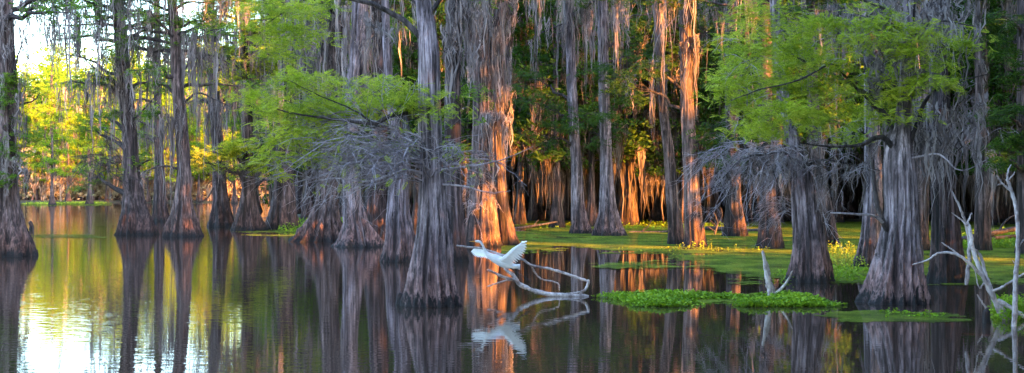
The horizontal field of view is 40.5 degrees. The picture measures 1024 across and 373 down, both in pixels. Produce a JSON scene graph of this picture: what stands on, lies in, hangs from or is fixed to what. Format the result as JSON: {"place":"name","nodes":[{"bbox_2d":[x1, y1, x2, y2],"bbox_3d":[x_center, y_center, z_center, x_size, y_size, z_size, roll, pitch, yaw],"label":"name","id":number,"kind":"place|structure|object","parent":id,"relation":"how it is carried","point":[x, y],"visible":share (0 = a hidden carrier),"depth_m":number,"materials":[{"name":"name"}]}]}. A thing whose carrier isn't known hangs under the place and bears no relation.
{"place":"outdoors","nodes":[
{"label":"outdoors","id":0,"kind":"place"},
{"bbox_2d":[13,0,259,100],"label":"sky","id":1,"kind":"structure","parent":0,"point":[16,31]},
{"bbox_2d":[20,199,973,221],"bbox_3d":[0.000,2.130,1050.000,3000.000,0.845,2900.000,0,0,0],"label":"forest floor","id":2,"kind":"structure","parent":0,"point":[546,216],"depth_m":101.35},
{"bbox_2d":[18,99,35,199],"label":"cypress tree","id":3,"kind":"object","parent":2,"relation":"on","point":[27,109],"visible":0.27,"depth_m":177.75,"materials":[{"name":"green plant"}]},
{"bbox_2d":[24,107,49,199],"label":"cypress tree","id":4,"kind":"object","parent":2,"relation":"on","point":[34,113],"visible":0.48,"depth_m":175.48,"materials":[{"name":"green plant"}]},
{"bbox_2d":[28,87,75,204],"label":"cypress tree","id":5,"kind":"object","parent":2,"relation":"on","point":[54,150],"visible":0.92,"depth_m":149.83,"materials":[{"name":"green plant"}]},
{"bbox_2d":[0,0,107,256],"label":"cypress tree","id":6,"kind":"object","parent":2,"relation":"on","point":[16,239],"visible":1,"depth_m":39.67,"materials":[{"name":"grey plant"}]},
{"bbox_2d":[47,110,86,200],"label":"cypress tree","id":7,"kind":"object","parent":2,"relation":"on","point":[69,121],"visible":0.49,"depth_m":171.84,"materials":[{"name":"green plant"}]},
{"bbox_2d":[64,110,91,199],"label":"cypress tree","id":8,"kind":"object","parent":2,"relation":"on","point":[78,118],"visible":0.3,"depth_m":176.51,"materials":[{"name":"green plant"}]},
{"bbox_2d":[65,73,118,203],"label":"cypress tree","id":9,"kind":"object","parent":2,"relation":"on","point":[89,197],"visible":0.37,"depth_m":157.60,"materials":[{"name":"green plant"}]},
{"bbox_2d":[92,111,116,200],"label":"cypress tree","id":10,"kind":"object","parent":2,"relation":"on","point":[105,175],"visible":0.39,"depth_m":173.84,"materials":[{"name":"green plant"}]},
{"bbox_2d":[17,42,204,87],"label":"distant woods","id":11,"kind":"object","parent":2,"relation":"on","point":[36,51],"depth_m":247.69,"materials":[{"name":"green plant"}]},
{"bbox_2d":[103,98,143,202],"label":"cypress tree","id":12,"kind":"object","parent":2,"relation":"on","point":[119,159],"visible":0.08,"depth_m":169.79,"materials":[{"name":"green plant"}]},
{"bbox_2d":[17,0,233,234],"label":"cypress tree","id":13,"kind":"object","parent":2,"relation":"on","point":[135,217],"visible":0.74,"depth_m":57.41,"materials":[{"name":"grey plant"}]},
{"bbox_2d":[16,31,266,199],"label":"shore woods","id":14,"kind":"object","parent":2,"relation":"on","point":[49,70],"visible":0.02,"depth_m":182.28,"materials":[{"name":"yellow plant"}]},
{"bbox_2d":[18,138,268,200],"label":"shore brush","id":15,"kind":"object","parent":2,"relation":"on","point":[44,190],"visible":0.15,"depth_m":176.27,"materials":[{"name":"green plant"}]},
{"bbox_2d":[85,0,204,220],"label":"cypress tree","id":16,"kind":"object","parent":2,"relation":"on","point":[160,212],"visible":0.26,"depth_m":79.77,"materials":[{"name":"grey plant"}]},
{"bbox_2d":[135,85,166,201],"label":"cypress tree","id":17,"kind":"object","parent":2,"relation":"on","point":[147,174],"visible":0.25,"depth_m":171.35,"materials":[{"name":"green plant"}]},
{"bbox_2d":[144,95,176,202],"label":"cypress tree","id":18,"kind":"object","parent":2,"relation":"on","point":[170,179],"visible":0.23,"depth_m":167.45,"materials":[{"name":"green plant"}]},
{"bbox_2d":[71,0,291,236],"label":"cypress tree","id":19,"kind":"object","parent":2,"relation":"on","point":[182,220],"visible":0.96,"depth_m":55.59,"materials":[{"name":"grey plant"}]},
{"bbox_2d":[186,89,211,201],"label":"cypress tree","id":20,"kind":"object","parent":2,"relation":"on","point":[202,175],"visible":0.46,"depth_m":171.96,"materials":[{"name":"green plant"}]},
{"bbox_2d":[221,93,241,202],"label":"cypress tree","id":21,"kind":"object","parent":2,"relation":"on","point":[234,196],"visible":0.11,"depth_m":164.22,"materials":[{"name":"green plant"}]},
{"bbox_2d":[160,0,307,226],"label":"cypress tree","id":22,"kind":"object","parent":2,"relation":"on","point":[221,214],"visible":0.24,"depth_m":69.09,"materials":[{"name":"grey plant"}]},
{"bbox_2d":[211,40,266,210],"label":"cypress tree","id":23,"kind":"object","parent":2,"relation":"on","point":[240,135],"visible":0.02,"depth_m":110.89,"materials":[{"name":"green plant"}]},
{"bbox_2d":[175,0,318,230],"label":"cypress tree","id":24,"kind":"object","parent":2,"relation":"on","point":[248,216],"visible":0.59,"depth_m":62.90,"materials":[{"name":"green plant"}]},
{"bbox_2d":[239,0,294,205],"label":"cypress tree","id":25,"kind":"object","parent":2,"relation":"on","point":[257,173],"visible":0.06,"depth_m":98.83,"materials":[{"name":"green plant"}]},
{"bbox_2d":[224,0,329,229],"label":"cypress tree","id":26,"kind":"object","parent":2,"relation":"on","point":[279,214],"visible":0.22,"depth_m":64.59,"materials":[{"name":"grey plant"}]},
{"bbox_2d":[255,0,303,213],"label":"cypress tree","id":27,"kind":"object","parent":2,"relation":"on","point":[298,193],"visible":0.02,"depth_m":95.71,"materials":[{"name":"grey plant"}]},
{"bbox_2d":[258,0,349,219],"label":"cypress tree","id":28,"kind":"object","parent":2,"relation":"on","point":[304,209],"visible":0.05,"depth_m":83.87,"materials":[{"name":"grey plant"}]},
{"bbox_2d":[293,4,341,199],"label":"cypress tree","id":29,"kind":"object","parent":2,"relation":"on","point":[301,170],"visible":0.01,"depth_m":88.88,"materials":[{"name":"grey plant"}]},
{"bbox_2d":[264,0,372,241],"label":"cypress tree","id":30,"kind":"object","parent":2,"relation":"on","point":[326,224],"visible":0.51,"depth_m":50.61,"materials":[{"name":"grey plant"}]},
{"bbox_2d":[314,0,383,246],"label":"cypress tree","id":31,"kind":"object","parent":2,"relation":"on","point":[351,233],"visible":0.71,"depth_m":46.19,"materials":[{"name":"grey plant"}]},
{"bbox_2d":[286,0,416,234],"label":"cypress tree","id":32,"kind":"object","parent":2,"relation":"on","point":[380,208],"visible":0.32,"depth_m":48.78,"materials":[{"name":"grey plant"}]},
{"bbox_2d":[316,0,414,183],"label":"cypress tree","id":33,"kind":"object","parent":2,"relation":"on","point":[394,45],"visible":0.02,"depth_m":81.84,"materials":[{"name":"grey plant"}]},
{"bbox_2d":[211,0,531,307],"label":"cypress tree","id":34,"kind":"object","parent":2,"relation":"on","point":[431,281],"visible":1,"depth_m":23.19,"materials":[{"name":"green plant"}]},
{"bbox_2d":[379,0,414,261],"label":"cypress tree","id":35,"kind":"object","parent":2,"relation":"on","point":[399,241],"visible":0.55,"depth_m":36.94,"materials":[{"name":"grey plant"}]},
{"bbox_2d":[361,0,472,227],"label":"cypress tree","id":36,"kind":"object","parent":2,"relation":"on","point":[408,67],"visible":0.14,"depth_m":66.71,"materials":[{"name":"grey plant"}]},
{"bbox_2d":[369,0,472,199],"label":"cypress tree","id":37,"kind":"object","parent":2,"relation":"on","point":[441,49],"visible":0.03,"depth_m":69.34,"materials":[{"name":"grey plant"}]},
{"bbox_2d":[409,0,502,261],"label":"cypress tree","id":38,"kind":"object","parent":2,"relation":"on","point":[456,20],"visible":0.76,"depth_m":36.93,"materials":[{"name":"grey plant"}]},
{"bbox_2d":[441,6,472,220],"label":"cypress tree","id":39,"kind":"object","parent":2,"relation":"on","point":[466,204],"visible":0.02,"depth_m":80.25,"materials":[{"name":"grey plant"}]},
{"bbox_2d":[400,0,552,246],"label":"cypress tree","id":40,"kind":"object","parent":2,"relation":"on","point":[482,224],"visible":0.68,"depth_m":46.06,"materials":[{"name":"brown plant"}]},
{"bbox_2d":[441,0,518,183],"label":"cypress tree","id":41,"kind":"object","parent":2,"relation":"on","point":[468,127],"visible":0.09,"depth_m":76.82,"materials":[{"name":"grey plant"}]},
{"bbox_2d":[464,0,559,224],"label":"cypress tree","id":42,"kind":"object","parent":2,"relation":"on","point":[519,43],"visible":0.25,"depth_m":73.09,"materials":[{"name":"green plant"}]},
{"bbox_2d":[506,57,530,219],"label":"cypress tree","id":43,"kind":"object","parent":2,"relation":"on","point":[509,187],"visible":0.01,"depth_m":82.40,"materials":[{"name":"brown plant"}]},
{"bbox_2d":[492,0,544,245],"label":"cypress tree","id":44,"kind":"object","parent":2,"relation":"on","point":[508,236],"visible":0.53,"depth_m":47.08,"materials":[{"name":"brown plant"}]},
{"bbox_2d":[506,4,588,220],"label":"cypress tree","id":45,"kind":"object","parent":2,"relation":"on","point":[535,213],"visible":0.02,"depth_m":80.89,"materials":[{"name":"brown plant"}]},
{"bbox_2d":[513,0,599,209],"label":"cypress tree","id":46,"kind":"object","parent":2,"relation":"on","point":[586,178],"visible":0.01,"depth_m":74.96,"materials":[{"name":"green plant"}]},
{"bbox_2d":[527,8,599,220],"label":"cypress tree","id":47,"kind":"object","parent":2,"relation":"on","point":[567,212],"visible":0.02,"depth_m":81.23,"materials":[{"name":"brown plant"}]},
{"bbox_2d":[504,0,628,227],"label":"cypress tree","id":48,"kind":"object","parent":2,"relation":"on","point":[548,158],"visible":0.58,"depth_m":67.24,"materials":[{"name":"grey plant"}]},
{"bbox_2d":[508,0,635,233],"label":"cypress tree","id":49,"kind":"object","parent":2,"relation":"on","point":[580,224],"visible":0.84,"depth_m":58.92,"materials":[{"name":"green plant"}]},
{"bbox_2d":[530,0,653,226],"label":"cypress tree","id":50,"kind":"object","parent":2,"relation":"on","point":[620,158],"visible":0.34,"depth_m":68.72,"materials":[{"name":"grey plant"}]},
{"bbox_2d":[558,4,637,215],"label":"cypress tree","id":51,"kind":"object","parent":2,"relation":"on","point":[619,191],"visible":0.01,"depth_m":74.71,"materials":[{"name":"brown plant"}]},
{"bbox_2d":[531,0,679,235],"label":"cypress tree","id":52,"kind":"object","parent":2,"relation":"on","point":[608,222],"visible":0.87,"depth_m":56.31,"materials":[{"name":"green plant"}]},
{"bbox_2d":[228,149,999,210],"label":"undergrowth","id":53,"kind":"object","parent":2,"relation":"on","point":[270,194],"visible":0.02,"depth_m":100.27,"materials":[{"name":"green plant"}]},
{"bbox_2d":[551,0,680,224],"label":"cypress tree","id":54,"kind":"object","parent":2,"relation":"on","point":[638,148],"visible":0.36,"depth_m":71.00,"materials":[{"name":"brown plant"}]},
{"bbox_2d":[598,7,661,209],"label":"cypress tree","id":55,"kind":"object","parent":2,"relation":"on","point":[618,197],"depth_m":79.29,"materials":[{"name":"brown plant"}]},
{"bbox_2d":[599,8,680,219],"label":"cypress tree","id":56,"kind":"object","parent":2,"relation":"on","point":[640,213],"depth_m":82.22,"materials":[{"name":"brown plant"}]},
{"bbox_2d":[600,0,701,243],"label":"cypress tree","id":57,"kind":"object","parent":2,"relation":"on","point":[675,227],"visible":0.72,"depth_m":47.96,"materials":[{"name":"brown plant"}]},
{"bbox_2d":[621,0,681,221],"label":"cypress tree","id":58,"kind":"object","parent":2,"relation":"on","point":[656,214],"visible":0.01,"depth_m":79.07,"materials":[{"name":"brown plant"}]},
{"bbox_2d":[595,0,746,246],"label":"cypress tree","id":59,"kind":"object","parent":2,"relation":"on","point":[691,194],"visible":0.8,"depth_m":45.80,"materials":[{"name":"brown plant"}]},
{"bbox_2d":[630,0,724,223],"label":"cypress tree","id":60,"kind":"object","parent":2,"relation":"on","point":[658,160],"visible":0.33,"depth_m":70.27,"materials":[{"name":"brown plant"}]},
{"bbox_2d":[634,1,724,222],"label":"cypress tree","id":61,"kind":"object","parent":2,"relation":"on","point":[677,172],"visible":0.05,"depth_m":75.32,"materials":[{"name":"plant"}]},
{"bbox_2d":[659,0,756,222],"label":"cypress tree","id":62,"kind":"object","parent":2,"relation":"on","point":[714,198],"visible":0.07,"depth_m":75.34,"materials":[{"name":"brown plant"}]},
{"bbox_2d":[700,3,757,221],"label":"cypress tree","id":63,"kind":"object","parent":2,"relation":"on","point":[706,210],"visible":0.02,"depth_m":78.42,"materials":[{"name":"plant"}]},
{"bbox_2d":[678,0,795,236],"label":"cypress tree","id":64,"kind":"object","parent":2,"relation":"on","point":[733,216],"visible":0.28,"depth_m":55.69,"materials":[{"name":"brown plant"}]},
{"bbox_2d":[717,64,758,220],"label":"cypress tree","id":65,"kind":"object","parent":2,"relation":"on","point":[747,206],"visible":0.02,"depth_m":79.89,"materials":[{"name":"plant"}]},
{"bbox_2d":[621,0,860,248],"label":"cypress tree","id":66,"kind":"object","parent":2,"relation":"on","point":[775,241],"visible":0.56,"depth_m":44.65,"materials":[{"name":"brown plant"}]},
{"bbox_2d":[723,4,808,215],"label":"cypress tree","id":67,"kind":"object","parent":2,"relation":"on","point":[803,139],"visible":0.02,"depth_m":72.81,"materials":[{"name":"plant"}]},
{"bbox_2d":[716,1,846,221],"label":"cypress tree","id":68,"kind":"object","parent":2,"relation":"on","point":[783,219],"depth_m":77.87,"materials":[{"name":"plant"}]},
{"bbox_2d":[671,0,919,282],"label":"cypress tree","id":69,"kind":"object","parent":2,"relation":"on","point":[810,261],"visible":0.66,"depth_m":28.98,"materials":[{"name":"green plant"}]},
{"bbox_2d":[736,0,863,182],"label":"cypress tree","id":70,"kind":"object","parent":2,"relation":"on","point":[827,105],"visible":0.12,"depth_m":66.24,"materials":[{"name":"green plant"}]},
{"bbox_2d":[727,0,892,244],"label":"cypress tree","id":71,"kind":"object","parent":2,"relation":"on","point":[829,207],"visible":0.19,"depth_m":47.95,"materials":[{"name":"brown plant"}]},
{"bbox_2d":[777,0,844,217],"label":"cypress tree","id":72,"kind":"object","parent":2,"relation":"on","point":[827,157],"visible":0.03,"depth_m":76.47,"materials":[{"name":"plant"}]},
{"bbox_2d":[805,0,863,222],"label":"cypress tree","id":73,"kind":"object","parent":2,"relation":"on","point":[858,155],"visible":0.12,"depth_m":77.03,"materials":[{"name":"plant"}]},
{"bbox_2d":[833,9,863,218],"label":"cypress tree","id":74,"kind":"object","parent":2,"relation":"on","point":[850,207],"visible":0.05,"depth_m":82.09,"materials":[{"name":"plant"}]},
{"bbox_2d":[690,0,1018,304],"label":"cypress tree","id":75,"kind":"object","parent":2,"relation":"on","point":[894,276],"visible":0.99,"depth_m":23.63,"materials":[{"name":"green plant"}]},
{"bbox_2d":[802,0,929,250],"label":"cypress tree","id":76,"kind":"object","parent":2,"relation":"on","point":[924,213],"visible":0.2,"depth_m":43.13,"materials":[{"name":"grey plant"}]},
{"bbox_2d":[839,0,928,266],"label":"cypress tree","id":77,"kind":"object","parent":2,"relation":"on","point":[869,234],"visible":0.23,"depth_m":34.49,"materials":[{"name":"grey plant"}]},
{"bbox_2d":[847,9,966,197],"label":"cypress tree","id":78,"kind":"object","parent":2,"relation":"on","point":[882,151],"visible":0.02,"depth_m":73.61,"materials":[{"name":"plant"}]},
{"bbox_2d":[845,7,970,146],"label":"cypress tree","id":79,"kind":"object","parent":2,"relation":"on","point":[887,65],"visible":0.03,"depth_m":72.23,"materials":[{"name":"plant"}]},
{"bbox_2d":[877,0,985,283],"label":"cypress tree","id":80,"kind":"object","parent":2,"relation":"on","point":[946,230],"visible":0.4,"depth_m":28.63,"materials":[{"name":"grey plant"}]},
{"bbox_2d":[930,0,970,189],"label":"cypress tree","id":81,"kind":"object","parent":2,"relation":"on","point":[951,94],"visible":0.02,"depth_m":75.92,"materials":[{"name":"plant"}]},
{"bbox_2d":[951,4,974,221],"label":"cypress tree","id":82,"kind":"object","parent":2,"relation":"on","point":[961,205],"depth_m":78.34,"materials":[{"name":"grey plant"}]},
{"bbox_2d":[948,1,1016,225],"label":"cypress tree","id":83,"kind":"object","parent":2,"relation":"on","point":[994,87],"visible":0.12,"depth_m":71.11,"materials":[{"name":"plant"}]},
{"bbox_2d":[949,0,1016,216],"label":"cypress tree","id":84,"kind":"object","parent":2,"relation":"on","point":[969,103],"visible":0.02,"depth_m":73.65,"materials":[{"name":"grey plant"}]},
{"bbox_2d":[954,0,1016,250],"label":"cypress tree","id":85,"kind":"object","parent":2,"relation":"on","point":[982,241],"visible":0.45,"depth_m":43.14,"materials":[{"name":"grey plant"}]},
{"bbox_2d":[954,31,1016,150],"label":"cypress tree","id":86,"kind":"object","parent":2,"relation":"on","point":[989,57],"visible":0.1,"depth_m":67.85,"materials":[{"name":"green plant"}]},
{"bbox_2d":[950,0,1023,253],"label":"cypress tree","id":87,"kind":"object","parent":2,"relation":"on","point":[1016,141],"visible":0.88,"depth_m":40.96,"materials":[{"name":"green plant"}]},
{"bbox_2d":[959,9,1016,222],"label":"cypress tree","id":88,"kind":"object","parent":2,"relation":"on","point":[1001,209],"visible":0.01,"depth_m":76.45,"materials":[{"name":"grey plant"}]},
{"bbox_2d":[963,0,1016,222],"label":"cypress tree","id":89,"kind":"object","parent":2,"relation":"on","point":[998,100],"visible":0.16,"depth_m":66.61,"materials":[{"name":"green plant"}]},
{"bbox_2d":[968,6,1016,223],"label":"cypress tree","id":90,"kind":"object","parent":2,"relation":"on","point":[1012,219],"visible":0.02,"depth_m":73.97,"materials":[{"name":"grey plant"}]},
{"bbox_2d":[470,240,530,281],"bbox_3d":[-0.254,1.363,25.414,1.361,0.768,0.521,0,0,24],"label":"egret","id":91,"kind":"object","parent":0,"point":[508,258],"visible":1,"depth_m":25.30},
{"bbox_2d":[0,203,1023,372],"bbox_3d":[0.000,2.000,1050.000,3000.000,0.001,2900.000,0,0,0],"label":"swamp water","id":92,"kind":"structure","parent":0,"point":[219,300],"depth_m":21.33,"materials":[{"name":"brown liquid"}]},
{"bbox_2d":[456,244,589,296],"bbox_3d":[0.199,1.560,25.249,2.459,1.006,0.627,0,0,0],"label":"driftwood","id":93,"kind":"object","parent":92,"relation":"on","point":[515,279],"visible":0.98,"depth_m":25.24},
{"bbox_2d":[526,220,723,228],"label":"water plants","id":94,"kind":"object","parent":92,"relation":"on","point":[660,223],"visible":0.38,"depth_m":68.58,"materials":[{"name":"green plant"}]},
{"bbox_2d":[590,256,762,269],"bbox_3d":[4.470,1.980,36.501,4.204,0.005,7.166,0,0,20],"label":"duckweed","id":95,"kind":"object","parent":92,"relation":"on","point":[703,263],"visible":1,"depth_m":35.61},
{"bbox_2d":[600,239,769,250],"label":"water plants","id":96,"kind":"object","parent":92,"relation":"on","point":[693,245],"visible":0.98,"depth_m":43.76,"materials":[{"name":"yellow plant"}]},
{"bbox_2d":[591,288,847,306],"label":"water plants","id":97,"kind":"object","parent":92,"relation":"on","point":[677,297],"visible":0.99,"depth_m":23.71,"materials":[{"name":"green plant"}]},
{"bbox_2d":[501,220,1014,253],"bbox_3d":[15.761,1.994,61.260,32.787,0.005,40.102,0,0,0],"label":"duckweed","id":98,"kind":"object","parent":92,"relation":"on","point":[631,248],"visible":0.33,"depth_m":52.10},
{"bbox_2d":[761,250,792,295],"bbox_3d":[4.747,1.593,24.713,0.567,0.908,0.214,0,0,26],"label":"snag","id":99,"kind":"object","parent":92,"relation":"in","point":[769,285],"visible":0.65,"depth_m":24.72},
{"bbox_2d":[763,263,868,281],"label":"water plants","id":100,"kind":"object","parent":92,"relation":"on","point":[842,274],"visible":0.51,"depth_m":31.23,"materials":[{"name":"green plant"}]},
{"bbox_2d":[661,248,1023,284],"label":"duckweed","id":101,"kind":"object","parent":92,"relation":"on","point":[996,265],"visible":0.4,"depth_m":35.34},
{"bbox_2d":[828,241,868,267],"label":"water plants","id":102,"kind":"object","parent":92,"relation":"on","point":[848,255],"visible":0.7,"depth_m":37.56,"materials":[{"name":"yellow plant"}]},
{"bbox_2d":[815,310,970,322],"bbox_3d":[5.836,1.994,21.342,2.341,0.005,2.097,0,0,0],"label":"duckweed","id":103,"kind":"object","parent":92,"relation":"on","point":[884,319],"visible":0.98,"depth_m":21.25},
{"bbox_2d":[879,307,943,316],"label":"water plants","id":104,"kind":"object","parent":92,"relation":"on","point":[918,315],"visible":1,"depth_m":21.68,"materials":[{"name":"green plant"}]},
{"bbox_2d":[912,191,1023,319],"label":"dead branches","id":105,"kind":"object","parent":92,"relation":"in","point":[979,270],"visible":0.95,"depth_m":20.77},
{"bbox_2d":[962,226,1015,247],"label":"water plants","id":106,"kind":"object","parent":92,"relation":"on","point":[1006,243],"visible":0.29,"depth_m":45.66,"materials":[{"name":"green plant"}]},
{"bbox_2d":[962,215,1015,241],"bbox_3d":[17.257,1.464,49.058,2.850,1.057,0.236,0,0,0],"label":"fallen branch","id":107,"kind":"object","parent":92,"relation":"on","point":[1000,230],"visible":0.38,"depth_m":48.99,"materials":[{"name":"wood"}]},
{"bbox_2d":[987,292,1023,320],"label":"water plants","id":108,"kind":"object","parent":92,"relation":"on","point":[1020,303],"visible":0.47,"depth_m":21.41,"materials":[{"name":"green plant"}]},
{"bbox_2d":[996,165,1023,326],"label":"dead sapling","id":109,"kind":"object","parent":92,"relation":"on","point":[1015,282],"visible":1,"depth_m":19.82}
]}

